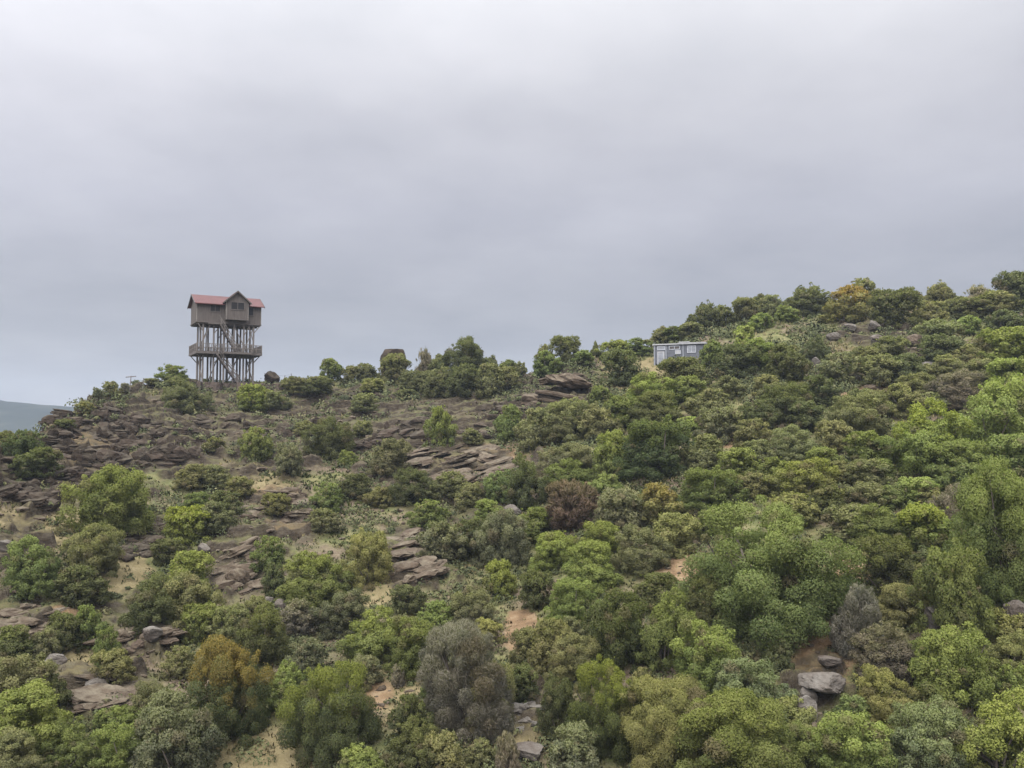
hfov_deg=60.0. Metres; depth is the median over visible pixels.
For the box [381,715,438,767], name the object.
hill tree
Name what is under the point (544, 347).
hill shrub
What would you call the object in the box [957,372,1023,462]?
hill tree
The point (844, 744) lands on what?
hill tree
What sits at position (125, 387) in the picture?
leafless shrub
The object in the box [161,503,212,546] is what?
hill shrub
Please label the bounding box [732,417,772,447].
hill shrub
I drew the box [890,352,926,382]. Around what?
hill shrub
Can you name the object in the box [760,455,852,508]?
hill shrub
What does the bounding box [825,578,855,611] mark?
hill shrub
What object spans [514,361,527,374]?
hill shrub
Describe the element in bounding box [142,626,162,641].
boulder
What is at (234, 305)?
window
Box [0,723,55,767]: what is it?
hill shrub
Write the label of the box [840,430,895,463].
hill shrub
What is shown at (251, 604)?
hill shrub
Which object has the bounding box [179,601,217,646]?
hill shrub
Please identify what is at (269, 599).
boulder
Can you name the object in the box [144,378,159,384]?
hill shrub
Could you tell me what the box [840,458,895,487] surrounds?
hill shrub
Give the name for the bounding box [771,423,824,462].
hill shrub
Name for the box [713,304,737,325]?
hill shrub
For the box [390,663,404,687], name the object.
leafless shrub
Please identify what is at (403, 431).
rock outcrop
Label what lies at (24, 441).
hill shrub
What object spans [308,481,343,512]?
hill shrub
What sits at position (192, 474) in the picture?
hill shrub
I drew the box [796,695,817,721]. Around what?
boulder
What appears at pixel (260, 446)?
hill shrub
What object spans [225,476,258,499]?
hill shrub
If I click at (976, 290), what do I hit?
shrub
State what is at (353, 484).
hill shrub
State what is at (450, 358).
hill shrub
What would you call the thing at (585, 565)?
hill tree
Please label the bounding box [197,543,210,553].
boulder
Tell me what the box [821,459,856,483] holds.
hill shrub
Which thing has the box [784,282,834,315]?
hill shrub
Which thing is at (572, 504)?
leafless shrub
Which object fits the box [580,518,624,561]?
hill shrub
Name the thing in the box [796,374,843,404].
hill shrub
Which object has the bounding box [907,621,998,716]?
hill tree
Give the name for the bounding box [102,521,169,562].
rock outcrop
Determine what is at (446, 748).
hill shrub
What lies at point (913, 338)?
boulder
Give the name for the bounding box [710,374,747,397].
hill shrub
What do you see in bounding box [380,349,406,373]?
boulder
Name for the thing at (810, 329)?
undergrowth
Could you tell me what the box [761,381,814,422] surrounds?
hill tree
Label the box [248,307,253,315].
window
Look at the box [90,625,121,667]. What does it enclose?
hill shrub
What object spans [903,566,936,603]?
hill shrub
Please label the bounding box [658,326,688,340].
hill shrub
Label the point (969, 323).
hill shrub
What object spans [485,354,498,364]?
hill shrub
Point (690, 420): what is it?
hill shrub
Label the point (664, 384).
hill shrub
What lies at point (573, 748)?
hill tree
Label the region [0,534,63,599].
hill tree
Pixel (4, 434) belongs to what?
hill shrub
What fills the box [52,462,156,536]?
hill tree
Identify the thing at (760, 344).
hill shrub
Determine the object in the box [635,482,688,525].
hill tree
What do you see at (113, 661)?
hill shrub
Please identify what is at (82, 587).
hill shrub
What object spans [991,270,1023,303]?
hill shrub
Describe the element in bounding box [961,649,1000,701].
hill shrub
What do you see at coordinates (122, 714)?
hill shrub
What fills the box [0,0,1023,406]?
sky
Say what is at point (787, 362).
hill shrub
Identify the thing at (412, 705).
hill shrub
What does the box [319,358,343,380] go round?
hill shrub
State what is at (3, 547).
boulder
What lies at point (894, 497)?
hill shrub
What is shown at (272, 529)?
rubble
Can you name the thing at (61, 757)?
bush
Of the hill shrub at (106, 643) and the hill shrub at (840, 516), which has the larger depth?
the hill shrub at (840, 516)
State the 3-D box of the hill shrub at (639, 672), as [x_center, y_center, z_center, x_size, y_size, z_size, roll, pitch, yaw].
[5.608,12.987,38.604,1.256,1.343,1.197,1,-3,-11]
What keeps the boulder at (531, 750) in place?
on the hillside
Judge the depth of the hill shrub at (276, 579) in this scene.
52.18 m
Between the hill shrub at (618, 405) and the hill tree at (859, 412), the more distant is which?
the hill shrub at (618, 405)
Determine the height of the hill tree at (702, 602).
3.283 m
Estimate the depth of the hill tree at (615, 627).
40.42 m
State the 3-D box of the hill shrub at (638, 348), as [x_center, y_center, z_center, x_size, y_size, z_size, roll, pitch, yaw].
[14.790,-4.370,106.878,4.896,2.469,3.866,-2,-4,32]
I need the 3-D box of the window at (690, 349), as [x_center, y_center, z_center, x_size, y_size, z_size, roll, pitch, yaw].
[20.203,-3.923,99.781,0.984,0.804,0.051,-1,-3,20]
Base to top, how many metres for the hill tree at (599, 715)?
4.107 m
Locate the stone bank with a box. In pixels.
[195,381,291,390]
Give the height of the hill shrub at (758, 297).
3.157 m
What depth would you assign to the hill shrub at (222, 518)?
61.33 m
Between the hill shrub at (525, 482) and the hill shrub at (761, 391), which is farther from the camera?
the hill shrub at (761, 391)
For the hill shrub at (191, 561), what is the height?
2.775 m
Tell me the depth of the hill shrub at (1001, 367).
73.39 m
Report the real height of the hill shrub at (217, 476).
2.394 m
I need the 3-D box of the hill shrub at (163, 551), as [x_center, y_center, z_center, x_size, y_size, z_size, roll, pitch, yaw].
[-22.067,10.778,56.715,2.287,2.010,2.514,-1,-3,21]
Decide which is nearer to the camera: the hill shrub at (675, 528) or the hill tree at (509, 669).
the hill tree at (509, 669)
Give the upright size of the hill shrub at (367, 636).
2.925 m
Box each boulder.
[0,539,12,552]
[44,653,67,664]
[85,678,107,685]
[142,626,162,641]
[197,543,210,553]
[225,568,250,584]
[264,371,279,382]
[265,596,273,602]
[274,598,285,609]
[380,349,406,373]
[504,504,521,515]
[516,741,543,760]
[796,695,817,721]
[797,672,845,693]
[800,687,817,702]
[812,357,819,367]
[812,722,828,739]
[817,655,840,667]
[826,332,840,340]
[842,323,855,331]
[848,374,862,380]
[863,384,883,389]
[867,320,879,330]
[870,334,881,342]
[906,334,923,346]
[924,605,940,629]
[1003,600,1023,618]
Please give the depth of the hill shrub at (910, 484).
54.47 m
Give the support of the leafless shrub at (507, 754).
on the hillside
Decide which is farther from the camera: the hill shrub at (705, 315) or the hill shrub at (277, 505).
the hill shrub at (705, 315)
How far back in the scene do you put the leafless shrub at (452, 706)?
36.16 m
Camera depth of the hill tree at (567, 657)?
39.74 m
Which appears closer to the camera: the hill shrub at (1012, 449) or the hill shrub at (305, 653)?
the hill shrub at (305, 653)
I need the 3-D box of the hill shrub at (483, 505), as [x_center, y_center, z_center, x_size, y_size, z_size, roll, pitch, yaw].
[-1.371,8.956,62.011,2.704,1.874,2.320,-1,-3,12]
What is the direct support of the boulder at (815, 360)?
on the hillside
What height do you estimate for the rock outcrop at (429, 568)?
2.592 m
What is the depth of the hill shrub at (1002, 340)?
81.00 m
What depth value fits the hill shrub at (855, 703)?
35.19 m
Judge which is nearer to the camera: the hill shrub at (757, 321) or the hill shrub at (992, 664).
the hill shrub at (992, 664)
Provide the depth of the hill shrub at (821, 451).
60.36 m
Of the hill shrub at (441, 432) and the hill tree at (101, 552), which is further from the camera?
the hill shrub at (441, 432)
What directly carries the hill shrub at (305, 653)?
on the hillside
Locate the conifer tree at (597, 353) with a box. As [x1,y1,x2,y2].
[590,340,601,357]
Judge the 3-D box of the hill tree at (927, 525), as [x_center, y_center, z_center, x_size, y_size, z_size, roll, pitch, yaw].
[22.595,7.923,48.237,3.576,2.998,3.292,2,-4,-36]
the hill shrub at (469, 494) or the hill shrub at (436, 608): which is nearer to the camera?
the hill shrub at (436, 608)
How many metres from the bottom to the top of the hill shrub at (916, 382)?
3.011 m
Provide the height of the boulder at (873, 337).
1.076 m
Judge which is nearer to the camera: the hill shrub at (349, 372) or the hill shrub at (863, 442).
the hill shrub at (863, 442)
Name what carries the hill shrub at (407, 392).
on the hillside
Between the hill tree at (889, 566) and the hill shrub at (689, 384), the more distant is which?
the hill shrub at (689, 384)
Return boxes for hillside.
[0,305,1023,767]
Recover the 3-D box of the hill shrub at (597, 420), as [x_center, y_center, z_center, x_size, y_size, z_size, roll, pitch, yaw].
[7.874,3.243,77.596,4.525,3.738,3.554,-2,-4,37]
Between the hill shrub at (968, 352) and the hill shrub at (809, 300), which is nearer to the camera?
the hill shrub at (968, 352)
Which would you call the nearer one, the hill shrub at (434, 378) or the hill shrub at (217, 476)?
the hill shrub at (217, 476)
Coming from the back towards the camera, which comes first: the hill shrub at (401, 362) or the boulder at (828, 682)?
the hill shrub at (401, 362)
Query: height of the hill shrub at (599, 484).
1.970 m
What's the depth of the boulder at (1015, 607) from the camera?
39.58 m
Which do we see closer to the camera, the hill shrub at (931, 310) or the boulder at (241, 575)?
the boulder at (241, 575)
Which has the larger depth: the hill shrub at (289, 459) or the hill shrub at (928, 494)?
the hill shrub at (289, 459)
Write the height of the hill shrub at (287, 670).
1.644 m
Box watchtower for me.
[187,291,264,382]
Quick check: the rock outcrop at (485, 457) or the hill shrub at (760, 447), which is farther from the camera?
the rock outcrop at (485, 457)
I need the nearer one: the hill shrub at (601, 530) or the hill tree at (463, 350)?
the hill shrub at (601, 530)
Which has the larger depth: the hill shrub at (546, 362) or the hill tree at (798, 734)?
the hill shrub at (546, 362)
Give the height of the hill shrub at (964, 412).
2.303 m
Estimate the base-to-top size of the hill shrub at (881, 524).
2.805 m
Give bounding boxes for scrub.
[1017,273,1023,317]
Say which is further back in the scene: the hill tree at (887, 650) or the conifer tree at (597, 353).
the conifer tree at (597, 353)
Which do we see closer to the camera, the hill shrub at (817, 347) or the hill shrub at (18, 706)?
the hill shrub at (18, 706)
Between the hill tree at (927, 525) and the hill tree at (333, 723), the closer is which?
the hill tree at (333, 723)
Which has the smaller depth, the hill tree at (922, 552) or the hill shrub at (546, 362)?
the hill tree at (922, 552)
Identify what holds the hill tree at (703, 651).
on the hillside
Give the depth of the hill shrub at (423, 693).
38.50 m
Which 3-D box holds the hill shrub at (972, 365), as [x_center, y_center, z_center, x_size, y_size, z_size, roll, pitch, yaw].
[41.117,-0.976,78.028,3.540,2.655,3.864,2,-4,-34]
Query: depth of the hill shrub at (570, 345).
107.27 m
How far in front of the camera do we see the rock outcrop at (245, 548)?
56.44 m
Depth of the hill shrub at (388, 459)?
76.65 m
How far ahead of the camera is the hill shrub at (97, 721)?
35.72 m
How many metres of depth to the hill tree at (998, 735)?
31.35 m
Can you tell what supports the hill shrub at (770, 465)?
on the hillside
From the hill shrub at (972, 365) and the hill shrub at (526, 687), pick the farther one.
the hill shrub at (972, 365)
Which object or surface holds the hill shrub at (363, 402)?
on the hillside
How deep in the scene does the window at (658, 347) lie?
100.96 m
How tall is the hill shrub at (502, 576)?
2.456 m
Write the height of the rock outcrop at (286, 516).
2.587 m
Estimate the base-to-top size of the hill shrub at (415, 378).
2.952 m
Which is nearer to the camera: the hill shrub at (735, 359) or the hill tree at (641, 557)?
the hill tree at (641, 557)
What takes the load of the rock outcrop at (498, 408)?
on the hillside
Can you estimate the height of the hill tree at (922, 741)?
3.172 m
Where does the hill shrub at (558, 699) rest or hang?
on the hillside
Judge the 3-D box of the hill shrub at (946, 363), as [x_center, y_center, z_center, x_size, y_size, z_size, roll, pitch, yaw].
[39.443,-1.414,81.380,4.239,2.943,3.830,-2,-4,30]
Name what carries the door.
in the prefab cabin
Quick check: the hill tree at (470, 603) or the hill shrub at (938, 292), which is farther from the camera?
the hill shrub at (938, 292)
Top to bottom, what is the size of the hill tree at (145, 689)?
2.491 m
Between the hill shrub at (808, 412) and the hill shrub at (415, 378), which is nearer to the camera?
the hill shrub at (808, 412)
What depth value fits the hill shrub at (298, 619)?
46.80 m
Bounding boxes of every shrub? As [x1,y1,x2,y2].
[0,428,46,466]
[0,430,14,447]
[0,623,38,662]
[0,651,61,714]
[0,675,84,757]
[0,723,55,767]
[6,445,65,477]
[23,625,62,660]
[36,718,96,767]
[46,610,84,653]
[46,672,73,709]
[47,564,113,608]
[51,419,76,430]
[72,603,109,648]
[73,401,96,414]
[83,721,163,767]
[88,647,137,684]
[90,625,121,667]
[92,387,103,397]
[92,708,110,731]
[100,704,143,729]
[102,381,123,396]
[117,490,150,532]
[120,383,129,391]
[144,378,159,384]
[149,538,186,566]
[153,363,188,386]
[159,645,196,680]
[160,375,216,414]
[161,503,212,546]
[166,550,216,583]
[171,463,210,488]
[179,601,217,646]
[183,491,211,509]
[191,705,223,748]
[196,500,237,533]
[199,463,231,489]
[201,436,226,451]
[203,489,244,514]
[203,606,241,645]
[219,603,250,638]
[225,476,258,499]
[235,382,275,411]
[237,426,275,460]
[244,595,267,623]
[249,535,285,572]
[259,561,287,598]
[260,677,299,717]
[261,492,290,515]
[263,391,293,409]
[269,658,305,690]
[272,549,355,610]
[274,439,304,475]
[279,376,306,393]
[279,597,322,638]
[284,635,328,678]
[293,420,313,434]
[298,376,333,394]
[306,507,345,532]
[307,376,328,381]
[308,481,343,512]
[309,585,372,641]
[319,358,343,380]
[334,605,410,662]
[336,742,386,767]
[337,449,359,466]
[338,473,371,499]
[340,365,361,381]
[349,392,379,411]
[349,653,383,691]
[352,420,372,434]
[353,363,378,378]
[358,378,386,390]
[362,486,394,508]
[365,437,413,475]
[376,353,412,384]
[387,467,432,505]
[387,693,434,741]
[388,584,426,615]
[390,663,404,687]
[392,388,416,398]
[397,369,429,389]
[405,499,451,528]
[414,348,431,372]
[415,599,455,630]
[415,616,517,743]
[418,728,465,767]
[419,363,451,397]
[420,667,433,707]
[422,405,458,446]
[426,470,467,497]
[427,353,442,371]
[435,335,486,378]
[439,362,479,397]
[453,481,485,511]
[454,517,488,559]
[462,427,484,444]
[462,737,496,767]
[466,362,506,397]
[472,498,507,522]
[474,616,505,643]
[481,466,511,503]
[481,558,518,600]
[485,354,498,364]
[492,403,522,441]
[495,730,521,767]
[496,366,521,390]
[498,359,516,371]
[504,452,549,510]
[504,661,539,704]
[508,625,533,663]
[512,407,553,450]
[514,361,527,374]
[515,506,553,542]
[517,568,555,611]
[525,616,572,673]
[527,530,579,571]
[531,350,563,376]
[535,396,589,440]
[535,673,576,740]
[536,442,596,476]
[538,344,555,365]
[541,457,593,491]
[543,478,599,530]
[547,334,581,361]
[557,616,587,636]
[570,349,594,365]
[578,400,624,438]
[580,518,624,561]
[587,473,624,494]
[588,385,613,403]
[591,486,646,535]
[592,428,631,480]
[594,339,631,357]
[599,347,641,386]
[603,395,639,428]
[618,337,652,355]
[622,371,677,408]
[627,388,685,429]
[629,666,654,684]
[632,571,679,611]
[647,511,701,558]
[649,325,670,345]
[655,356,712,392]
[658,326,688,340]
[659,685,804,767]
[673,464,750,510]
[674,374,706,401]
[676,416,704,435]
[677,321,704,337]
[679,433,724,470]
[680,388,731,416]
[684,299,724,330]
[691,406,744,443]
[691,509,726,536]
[698,338,722,366]
[707,342,762,377]
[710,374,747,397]
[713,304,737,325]
[716,446,761,478]
[731,296,760,321]
[731,471,775,498]
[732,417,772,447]
[733,325,754,343]
[737,396,777,428]
[739,336,774,368]
[742,439,775,462]
[747,312,775,329]
[751,293,765,304]
[752,374,778,396]
[754,294,789,315]
[754,456,794,483]
[756,381,786,399]
[757,627,794,674]
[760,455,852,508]
[763,342,813,382]
[763,491,821,527]
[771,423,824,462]
[773,304,800,322]
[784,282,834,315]
[787,400,826,431]
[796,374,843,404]
[800,333,831,363]
[800,484,845,521]
[805,446,845,466]
[814,418,852,452]
[817,283,873,322]
[817,502,879,542]
[818,351,864,383]
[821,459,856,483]
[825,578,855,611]
[826,582,883,659]
[830,693,874,729]
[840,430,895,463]
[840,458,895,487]
[841,388,877,407]
[841,503,913,547]
[843,480,894,511]
[850,277,880,302]
[851,346,880,367]
[857,353,904,386]
[868,286,925,327]
[871,335,910,357]
[874,482,906,508]
[874,580,929,634]
[877,458,895,478]
[879,382,927,417]
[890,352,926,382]
[895,476,943,504]
[898,371,938,393]
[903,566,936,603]
[906,300,951,321]
[911,486,943,510]
[912,317,966,349]
[913,332,964,366]
[915,437,990,491]
[917,392,951,414]
[921,279,955,306]
[923,353,964,380]
[925,481,972,537]
[943,296,992,320]
[951,340,988,368]
[957,314,982,334]
[958,409,979,417]
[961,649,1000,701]
[962,358,992,383]
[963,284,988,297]
[966,289,1021,315]
[973,325,1023,361]
[981,308,1023,336]
[983,357,1023,386]
[983,433,1023,478]
[986,603,1023,643]
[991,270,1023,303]
[991,659,1023,705]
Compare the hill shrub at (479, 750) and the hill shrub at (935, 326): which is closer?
the hill shrub at (479, 750)
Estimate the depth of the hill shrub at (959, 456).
56.34 m
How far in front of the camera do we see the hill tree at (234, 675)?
36.40 m
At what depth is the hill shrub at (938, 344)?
83.90 m
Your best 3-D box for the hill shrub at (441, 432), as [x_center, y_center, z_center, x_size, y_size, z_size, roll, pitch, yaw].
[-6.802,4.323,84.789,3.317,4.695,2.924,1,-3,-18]
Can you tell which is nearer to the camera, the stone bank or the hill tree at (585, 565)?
the hill tree at (585, 565)
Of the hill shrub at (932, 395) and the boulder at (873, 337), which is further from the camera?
the boulder at (873, 337)
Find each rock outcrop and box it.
[0,453,91,511]
[0,603,68,638]
[34,402,216,472]
[67,669,151,717]
[82,618,187,654]
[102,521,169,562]
[190,413,325,438]
[210,536,263,595]
[239,487,318,522]
[352,416,437,448]
[378,527,458,583]
[401,442,518,484]
[456,402,533,439]
[511,701,544,732]
[521,373,592,404]
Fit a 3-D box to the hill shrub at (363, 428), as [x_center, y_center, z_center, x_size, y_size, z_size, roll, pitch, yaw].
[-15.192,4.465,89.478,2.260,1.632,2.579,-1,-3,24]
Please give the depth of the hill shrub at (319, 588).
50.92 m
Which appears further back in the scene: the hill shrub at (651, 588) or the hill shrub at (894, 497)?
the hill shrub at (894, 497)
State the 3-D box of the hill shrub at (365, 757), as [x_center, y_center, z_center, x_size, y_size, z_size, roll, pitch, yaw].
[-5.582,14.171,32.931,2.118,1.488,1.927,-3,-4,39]
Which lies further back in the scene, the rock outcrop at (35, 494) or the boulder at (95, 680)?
the rock outcrop at (35, 494)
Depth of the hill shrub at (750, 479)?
56.97 m
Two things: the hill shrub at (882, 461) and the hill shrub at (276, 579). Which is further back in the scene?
the hill shrub at (882, 461)
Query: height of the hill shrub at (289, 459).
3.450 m
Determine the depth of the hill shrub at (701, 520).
52.36 m
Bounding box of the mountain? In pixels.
[0,400,75,433]
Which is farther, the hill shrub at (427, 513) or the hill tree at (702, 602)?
the hill shrub at (427, 513)
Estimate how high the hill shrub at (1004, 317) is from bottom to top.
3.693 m
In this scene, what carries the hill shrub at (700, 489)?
on the hillside
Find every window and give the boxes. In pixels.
[210,305,220,311]
[231,302,244,310]
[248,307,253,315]
[657,346,664,349]
[669,346,679,349]
[687,345,695,352]
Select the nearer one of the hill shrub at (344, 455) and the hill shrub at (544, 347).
the hill shrub at (344, 455)
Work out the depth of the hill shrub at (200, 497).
66.85 m
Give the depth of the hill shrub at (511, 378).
106.60 m
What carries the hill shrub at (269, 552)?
on the hillside
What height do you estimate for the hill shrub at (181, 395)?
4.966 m
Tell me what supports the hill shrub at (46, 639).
on the hillside
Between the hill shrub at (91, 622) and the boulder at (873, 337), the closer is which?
the hill shrub at (91, 622)
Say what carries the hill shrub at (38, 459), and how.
on the hillside
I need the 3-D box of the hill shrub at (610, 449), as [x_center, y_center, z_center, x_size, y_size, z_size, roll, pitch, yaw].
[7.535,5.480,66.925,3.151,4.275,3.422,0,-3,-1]
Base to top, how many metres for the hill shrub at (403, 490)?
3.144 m
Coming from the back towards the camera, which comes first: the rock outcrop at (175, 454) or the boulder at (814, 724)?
the rock outcrop at (175, 454)
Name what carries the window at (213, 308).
in the watchtower
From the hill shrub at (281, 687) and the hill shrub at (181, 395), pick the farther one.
the hill shrub at (181, 395)
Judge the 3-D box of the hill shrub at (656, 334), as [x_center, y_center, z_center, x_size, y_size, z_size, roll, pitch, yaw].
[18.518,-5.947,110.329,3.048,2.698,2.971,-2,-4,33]
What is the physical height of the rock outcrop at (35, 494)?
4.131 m
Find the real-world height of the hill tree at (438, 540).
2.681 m
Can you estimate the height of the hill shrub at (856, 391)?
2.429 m
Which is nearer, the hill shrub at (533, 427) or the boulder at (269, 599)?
the boulder at (269, 599)
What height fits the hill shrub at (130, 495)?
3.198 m
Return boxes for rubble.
[0,317,993,746]
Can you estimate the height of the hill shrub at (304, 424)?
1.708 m
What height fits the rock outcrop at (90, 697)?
1.171 m
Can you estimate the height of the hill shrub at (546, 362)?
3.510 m
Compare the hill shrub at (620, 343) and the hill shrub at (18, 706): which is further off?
the hill shrub at (620, 343)
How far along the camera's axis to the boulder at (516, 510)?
62.89 m
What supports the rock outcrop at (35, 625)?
on the hillside
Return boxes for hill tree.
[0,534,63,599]
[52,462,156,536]
[59,522,126,578]
[117,571,182,636]
[125,687,229,767]
[128,681,181,725]
[150,570,226,641]
[184,631,278,750]
[231,600,290,668]
[271,659,384,767]
[299,416,356,460]
[339,527,394,589]
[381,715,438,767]
[382,614,439,679]
[414,519,468,559]
[449,584,499,623]
[461,346,472,361]
[463,659,517,739]
[468,507,532,569]
[542,632,602,688]
[543,576,601,619]
[547,719,599,767]
[560,537,623,595]
[564,653,643,767]
[580,587,650,678]
[610,522,675,576]
[611,413,698,480]
[615,671,709,767]
[632,584,697,675]
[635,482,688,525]
[668,616,745,696]
[671,494,872,651]
[682,570,736,632]
[712,656,799,722]
[757,719,820,767]
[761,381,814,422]
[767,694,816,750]
[804,708,902,767]
[822,387,896,437]
[839,529,920,599]
[846,621,926,686]
[853,663,922,729]
[879,397,977,476]
[885,694,970,767]
[895,501,959,550]
[905,535,998,645]
[907,544,938,576]
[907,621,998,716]
[923,368,989,410]
[939,451,1023,615]
[940,685,1023,767]
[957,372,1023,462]
[978,630,1023,672]
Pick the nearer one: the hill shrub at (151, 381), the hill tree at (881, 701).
the hill tree at (881, 701)
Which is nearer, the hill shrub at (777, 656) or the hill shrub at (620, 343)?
the hill shrub at (777, 656)
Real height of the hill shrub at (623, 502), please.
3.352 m
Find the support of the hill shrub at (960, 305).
on the hillside
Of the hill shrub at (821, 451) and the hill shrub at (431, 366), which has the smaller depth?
the hill shrub at (821, 451)
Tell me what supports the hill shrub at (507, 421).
on the hillside
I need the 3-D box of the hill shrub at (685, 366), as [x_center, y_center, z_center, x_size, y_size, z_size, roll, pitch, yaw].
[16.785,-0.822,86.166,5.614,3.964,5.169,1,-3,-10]
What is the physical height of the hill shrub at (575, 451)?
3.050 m
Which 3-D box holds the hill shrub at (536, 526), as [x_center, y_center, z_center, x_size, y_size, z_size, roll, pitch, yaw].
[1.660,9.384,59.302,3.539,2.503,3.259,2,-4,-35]
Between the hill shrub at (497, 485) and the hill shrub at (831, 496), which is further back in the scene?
the hill shrub at (497, 485)
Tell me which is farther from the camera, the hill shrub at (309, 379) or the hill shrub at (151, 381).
the hill shrub at (309, 379)
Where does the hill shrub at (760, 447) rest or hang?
on the hillside
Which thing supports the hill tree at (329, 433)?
on the hillside
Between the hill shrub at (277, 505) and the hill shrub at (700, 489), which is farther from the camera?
the hill shrub at (277, 505)
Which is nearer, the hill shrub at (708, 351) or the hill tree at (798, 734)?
the hill tree at (798, 734)
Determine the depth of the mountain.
915.75 m
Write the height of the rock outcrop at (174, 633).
1.297 m
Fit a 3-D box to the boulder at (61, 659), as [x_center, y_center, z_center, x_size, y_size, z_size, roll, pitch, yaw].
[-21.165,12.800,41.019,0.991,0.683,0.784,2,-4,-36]
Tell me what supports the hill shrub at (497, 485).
on the hillside
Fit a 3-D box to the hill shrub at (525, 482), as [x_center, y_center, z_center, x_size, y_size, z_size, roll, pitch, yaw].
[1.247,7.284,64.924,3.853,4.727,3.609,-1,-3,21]
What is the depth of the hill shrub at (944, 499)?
49.66 m
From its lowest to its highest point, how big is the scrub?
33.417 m
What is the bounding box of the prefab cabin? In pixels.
[652,341,706,364]
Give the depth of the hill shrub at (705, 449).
62.72 m
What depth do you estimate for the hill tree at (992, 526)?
41.82 m
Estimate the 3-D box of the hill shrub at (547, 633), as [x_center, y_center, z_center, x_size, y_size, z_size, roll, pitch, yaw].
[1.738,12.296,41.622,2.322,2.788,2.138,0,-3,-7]
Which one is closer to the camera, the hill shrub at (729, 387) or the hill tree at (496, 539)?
the hill tree at (496, 539)
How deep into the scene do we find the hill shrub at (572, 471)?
64.81 m
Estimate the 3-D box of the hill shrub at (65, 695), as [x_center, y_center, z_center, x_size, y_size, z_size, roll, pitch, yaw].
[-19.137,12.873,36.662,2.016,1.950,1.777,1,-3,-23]
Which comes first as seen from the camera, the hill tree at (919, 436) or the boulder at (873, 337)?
the hill tree at (919, 436)
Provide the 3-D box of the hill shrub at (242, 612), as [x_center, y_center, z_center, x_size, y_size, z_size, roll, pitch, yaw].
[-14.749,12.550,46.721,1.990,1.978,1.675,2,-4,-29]
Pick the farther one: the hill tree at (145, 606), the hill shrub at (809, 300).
the hill shrub at (809, 300)
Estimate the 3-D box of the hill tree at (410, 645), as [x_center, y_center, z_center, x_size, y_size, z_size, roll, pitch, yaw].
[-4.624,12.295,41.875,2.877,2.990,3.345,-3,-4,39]
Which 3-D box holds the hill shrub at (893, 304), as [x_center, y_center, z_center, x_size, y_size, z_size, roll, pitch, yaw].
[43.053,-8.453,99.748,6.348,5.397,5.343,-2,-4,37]
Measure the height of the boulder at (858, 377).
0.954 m
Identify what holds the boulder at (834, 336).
on the hillside
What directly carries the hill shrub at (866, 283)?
on the hillside
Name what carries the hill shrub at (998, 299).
on the hillside
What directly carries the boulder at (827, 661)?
on the hillside
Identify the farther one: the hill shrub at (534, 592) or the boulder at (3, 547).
the boulder at (3, 547)
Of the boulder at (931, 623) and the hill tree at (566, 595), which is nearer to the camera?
the boulder at (931, 623)
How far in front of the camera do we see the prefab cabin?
100.31 m
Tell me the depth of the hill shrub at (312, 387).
105.06 m
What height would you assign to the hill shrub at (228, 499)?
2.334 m
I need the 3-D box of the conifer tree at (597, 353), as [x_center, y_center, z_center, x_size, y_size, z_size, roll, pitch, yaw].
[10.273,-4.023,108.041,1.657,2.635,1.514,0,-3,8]
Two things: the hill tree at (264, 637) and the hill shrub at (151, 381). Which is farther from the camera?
the hill shrub at (151, 381)
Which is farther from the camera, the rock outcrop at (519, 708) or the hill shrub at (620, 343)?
the hill shrub at (620, 343)
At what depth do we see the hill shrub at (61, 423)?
79.74 m
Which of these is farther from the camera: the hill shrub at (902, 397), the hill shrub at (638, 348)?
the hill shrub at (638, 348)
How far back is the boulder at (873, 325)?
98.06 m
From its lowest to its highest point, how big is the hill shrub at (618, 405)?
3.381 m
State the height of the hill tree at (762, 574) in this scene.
7.140 m
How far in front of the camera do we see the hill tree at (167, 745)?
33.40 m
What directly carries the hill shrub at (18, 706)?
on the hillside
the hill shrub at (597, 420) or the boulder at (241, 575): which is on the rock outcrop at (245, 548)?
the boulder at (241, 575)
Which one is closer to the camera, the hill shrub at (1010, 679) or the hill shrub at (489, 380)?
the hill shrub at (1010, 679)
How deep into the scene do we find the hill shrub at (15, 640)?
40.67 m
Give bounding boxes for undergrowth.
[0,301,1023,767]
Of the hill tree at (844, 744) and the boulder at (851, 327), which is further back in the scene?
the boulder at (851, 327)
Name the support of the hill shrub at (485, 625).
on the hillside
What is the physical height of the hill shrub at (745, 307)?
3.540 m
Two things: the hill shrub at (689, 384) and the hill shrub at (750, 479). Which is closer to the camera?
the hill shrub at (750, 479)
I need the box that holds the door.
[657,351,664,363]
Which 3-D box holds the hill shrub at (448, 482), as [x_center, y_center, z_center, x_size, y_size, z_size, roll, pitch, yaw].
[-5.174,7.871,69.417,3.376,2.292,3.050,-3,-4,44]
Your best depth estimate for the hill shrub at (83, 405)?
84.62 m
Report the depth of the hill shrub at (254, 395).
101.10 m
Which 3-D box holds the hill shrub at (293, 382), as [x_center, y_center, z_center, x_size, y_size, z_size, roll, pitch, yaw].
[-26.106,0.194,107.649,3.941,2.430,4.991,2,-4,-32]
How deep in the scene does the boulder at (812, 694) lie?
36.35 m
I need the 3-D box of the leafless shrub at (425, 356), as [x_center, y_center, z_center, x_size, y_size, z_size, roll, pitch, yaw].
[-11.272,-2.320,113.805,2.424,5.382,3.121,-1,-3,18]
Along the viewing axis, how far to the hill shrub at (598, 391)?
88.14 m
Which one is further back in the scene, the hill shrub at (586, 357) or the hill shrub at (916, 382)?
the hill shrub at (586, 357)
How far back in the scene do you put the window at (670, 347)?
100.44 m
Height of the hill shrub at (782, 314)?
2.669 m

